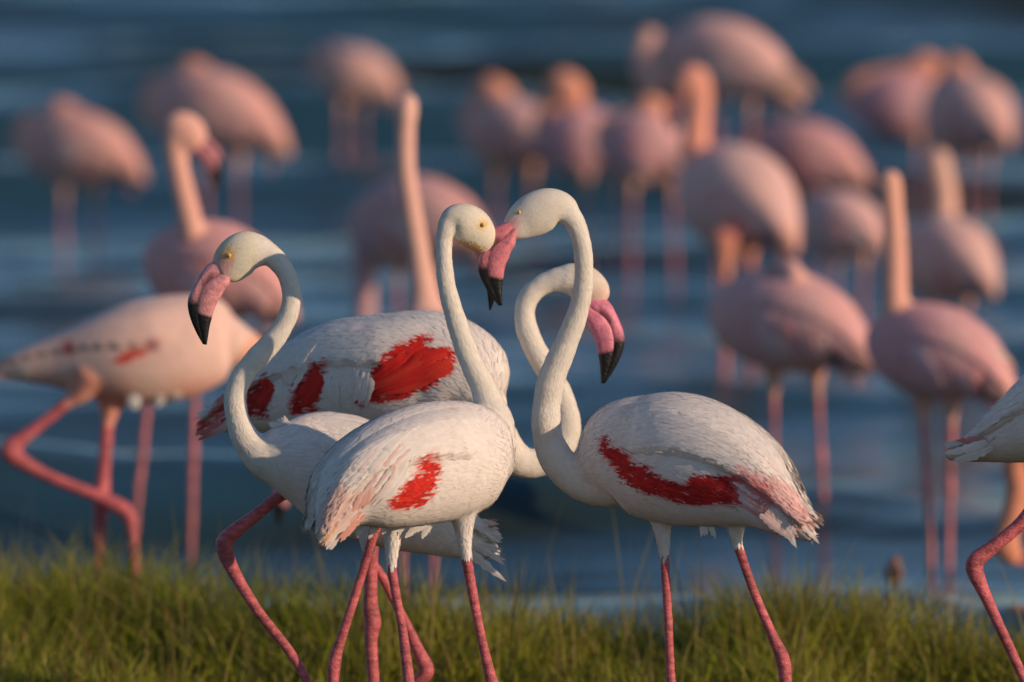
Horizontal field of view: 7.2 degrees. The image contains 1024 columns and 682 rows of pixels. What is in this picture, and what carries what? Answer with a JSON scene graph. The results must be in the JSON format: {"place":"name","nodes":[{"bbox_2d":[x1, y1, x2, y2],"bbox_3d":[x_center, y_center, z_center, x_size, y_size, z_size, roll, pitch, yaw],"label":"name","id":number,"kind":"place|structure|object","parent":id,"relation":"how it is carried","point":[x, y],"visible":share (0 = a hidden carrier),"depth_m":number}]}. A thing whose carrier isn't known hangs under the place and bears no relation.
{"place":"outdoors","nodes":[
{"label":"outdoors","id":0,"kind":"place"},
{"bbox_2d":[0,0,1023,655],"bbox_3d":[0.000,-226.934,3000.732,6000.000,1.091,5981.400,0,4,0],"label":"water","id":1,"kind":"structure","parent":0,"point":[110,58],"depth_m":36.31},
{"bbox_2d":[884,555,902,589],"bbox_3d":[1.077,0.653,23.117,0.054,0.101,0.051,0,4,0],"label":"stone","id":2,"kind":"object","parent":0,"point":[893,565],"visible":0.93,"depth_m":23.10},
{"bbox_3d":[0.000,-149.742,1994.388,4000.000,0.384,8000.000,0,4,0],"label":"ground","id":3,"kind":"structure","parent":0,"visible":0},
{"bbox_2d":[12,99,146,273],"bbox_3d":[-1.925,-0.544,36.566,0.720,1.061,0.294,2,5,29],"label":"flamingo","id":4,"kind":"object","parent":3,"relation":"on","point":[65,144],"visible":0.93,"depth_m":36.44},
{"bbox_2d":[0,294,289,591],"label":"flamingo","id":5,"kind":"object","parent":3,"relation":"on","point":[114,361],"visible":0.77,"depth_m":22.21},
{"bbox_2d":[139,58,291,225],"bbox_3d":[-1.279,-0.580,35.556,0.788,1.286,0.322,3,5,37],"label":"flamingo","id":6,"kind":"object","parent":3,"relation":"on","point":[238,117],"visible":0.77,"depth_m":35.39},
{"bbox_2d":[133,112,300,566],"bbox_3d":[-0.925,0.104,24.588,0.592,1.594,0.329,0,4,0],"label":"flamingo","id":7,"kind":"object","parent":3,"relation":"on","point":[178,257],"visible":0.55,"depth_m":24.46},
{"bbox_2d":[188,231,506,681],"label":"flamingo","id":8,"kind":"object","parent":3,"relation":"on","point":[283,456],"visible":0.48,"depth_m":18.16},
{"bbox_2d":[310,45,401,159],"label":"flamingo","id":9,"kind":"object","parent":3,"relation":"on","point":[344,76],"visible":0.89,"depth_m":42.93},
{"bbox_2d":[301,203,515,681],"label":"flamingo","id":10,"kind":"object","parent":3,"relation":"on","point":[393,474],"visible":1,"depth_m":17.73},
{"bbox_2d":[195,263,624,681],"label":"flamingo","id":11,"kind":"object","parent":3,"relation":"on","point":[371,366],"visible":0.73,"depth_m":18.54},
{"bbox_2d":[350,175,477,315],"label":"flamingo","id":12,"kind":"object","parent":3,"relation":"on","point":[377,229],"visible":0.56,"depth_m":29.50},
{"bbox_2d":[396,93,443,596],"bbox_3d":[-0.279,0.135,23.496,0.276,1.698,0.722,-2,5,-23],"label":"flamingo","id":13,"kind":"object","parent":3,"relation":"on","point":[424,294],"visible":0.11,"depth_m":23.37},
{"bbox_2d":[460,75,552,226],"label":"flamingo","id":14,"kind":"object","parent":3,"relation":"on","point":[497,116],"visible":0.82,"depth_m":37.97},
{"bbox_2d":[0,519,1023,681],"bbox_3d":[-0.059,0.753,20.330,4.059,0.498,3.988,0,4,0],"label":"grass","id":15,"kind":"structure","parent":3,"relation":"on","point":[201,650],"depth_m":20.35},
{"bbox_2d":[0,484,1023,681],"bbox_3d":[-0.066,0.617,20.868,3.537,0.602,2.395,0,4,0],"label":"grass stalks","id":16,"kind":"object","parent":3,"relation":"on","point":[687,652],"depth_m":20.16},
{"bbox_2d":[531,70,622,268],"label":"flamingo","id":17,"kind":"object","parent":3,"relation":"on","point":[567,119],"visible":0.72,"depth_m":35.99},
{"bbox_2d":[594,94,682,303],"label":"flamingo","id":18,"kind":"object","parent":3,"relation":"on","point":[637,143],"visible":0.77,"depth_m":33.97},
{"bbox_2d":[478,188,823,681],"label":"flamingo","id":19,"kind":"object","parent":3,"relation":"on","point":[662,463],"visible":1,"depth_m":17.88},
{"bbox_2d":[632,17,813,289],"bbox_3d":[0.931,-0.640,35.055,0.850,1.484,0.297,3,5,32],"label":"flamingo","id":20,"kind":"object","parent":3,"relation":"on","point":[737,60],"visible":0.83,"depth_m":34.91},
{"bbox_2d":[665,65,800,377],"bbox_3d":[0.822,-0.262,30.047,0.378,1.492,0.682,-2,5,-22],"label":"flamingo","id":21,"kind":"object","parent":3,"relation":"on","point":[731,199],"visible":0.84,"depth_m":29.91},
{"bbox_2d":[708,259,875,498],"bbox_3d":[0.875,0.292,25.385,0.661,1.098,0.275,4,6,44],"label":"flamingo","id":22,"kind":"object","parent":3,"relation":"on","point":[776,320],"visible":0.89,"depth_m":25.27},
{"bbox_2d":[738,120,871,278],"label":"flamingo","id":23,"kind":"object","parent":3,"relation":"on","point":[809,156],"visible":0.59,"depth_m":35.41},
{"bbox_2d":[798,188,882,323],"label":"flamingo","id":24,"kind":"object","parent":3,"relation":"on","point":[837,227],"visible":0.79,"depth_m":32.47},
{"bbox_2d":[841,52,942,219],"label":"flamingo","id":25,"kind":"object","parent":3,"relation":"on","point":[885,102],"visible":0.62,"depth_m":38.97},
{"bbox_2d":[865,171,1015,569],"bbox_3d":[1.279,0.207,24.377,0.546,1.422,0.249,4,6,43],"label":"flamingo","id":26,"kind":"object","parent":3,"relation":"on","point":[923,355],"visible":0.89,"depth_m":24.33},
{"bbox_2d":[905,148,999,314],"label":"flamingo","id":27,"kind":"object","parent":3,"relation":"on","point":[951,256],"visible":0.87,"depth_m":30.45},
{"bbox_2d":[922,54,1014,220],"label":"flamingo","id":28,"kind":"object","parent":3,"relation":"on","point":[968,114],"visible":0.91,"depth_m":37.90},
{"bbox_2d":[944,375,1023,681],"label":"flamingo","id":29,"kind":"object","parent":3,"relation":"on","point":[996,434],"visible":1,"depth_m":18.16},
{"bbox_2d":[993,462,1023,566],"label":"flamingo","id":30,"kind":"object","parent":3,"relation":"on","point":[1011,553],"visible":0.59,"depth_m":22.73}
]}

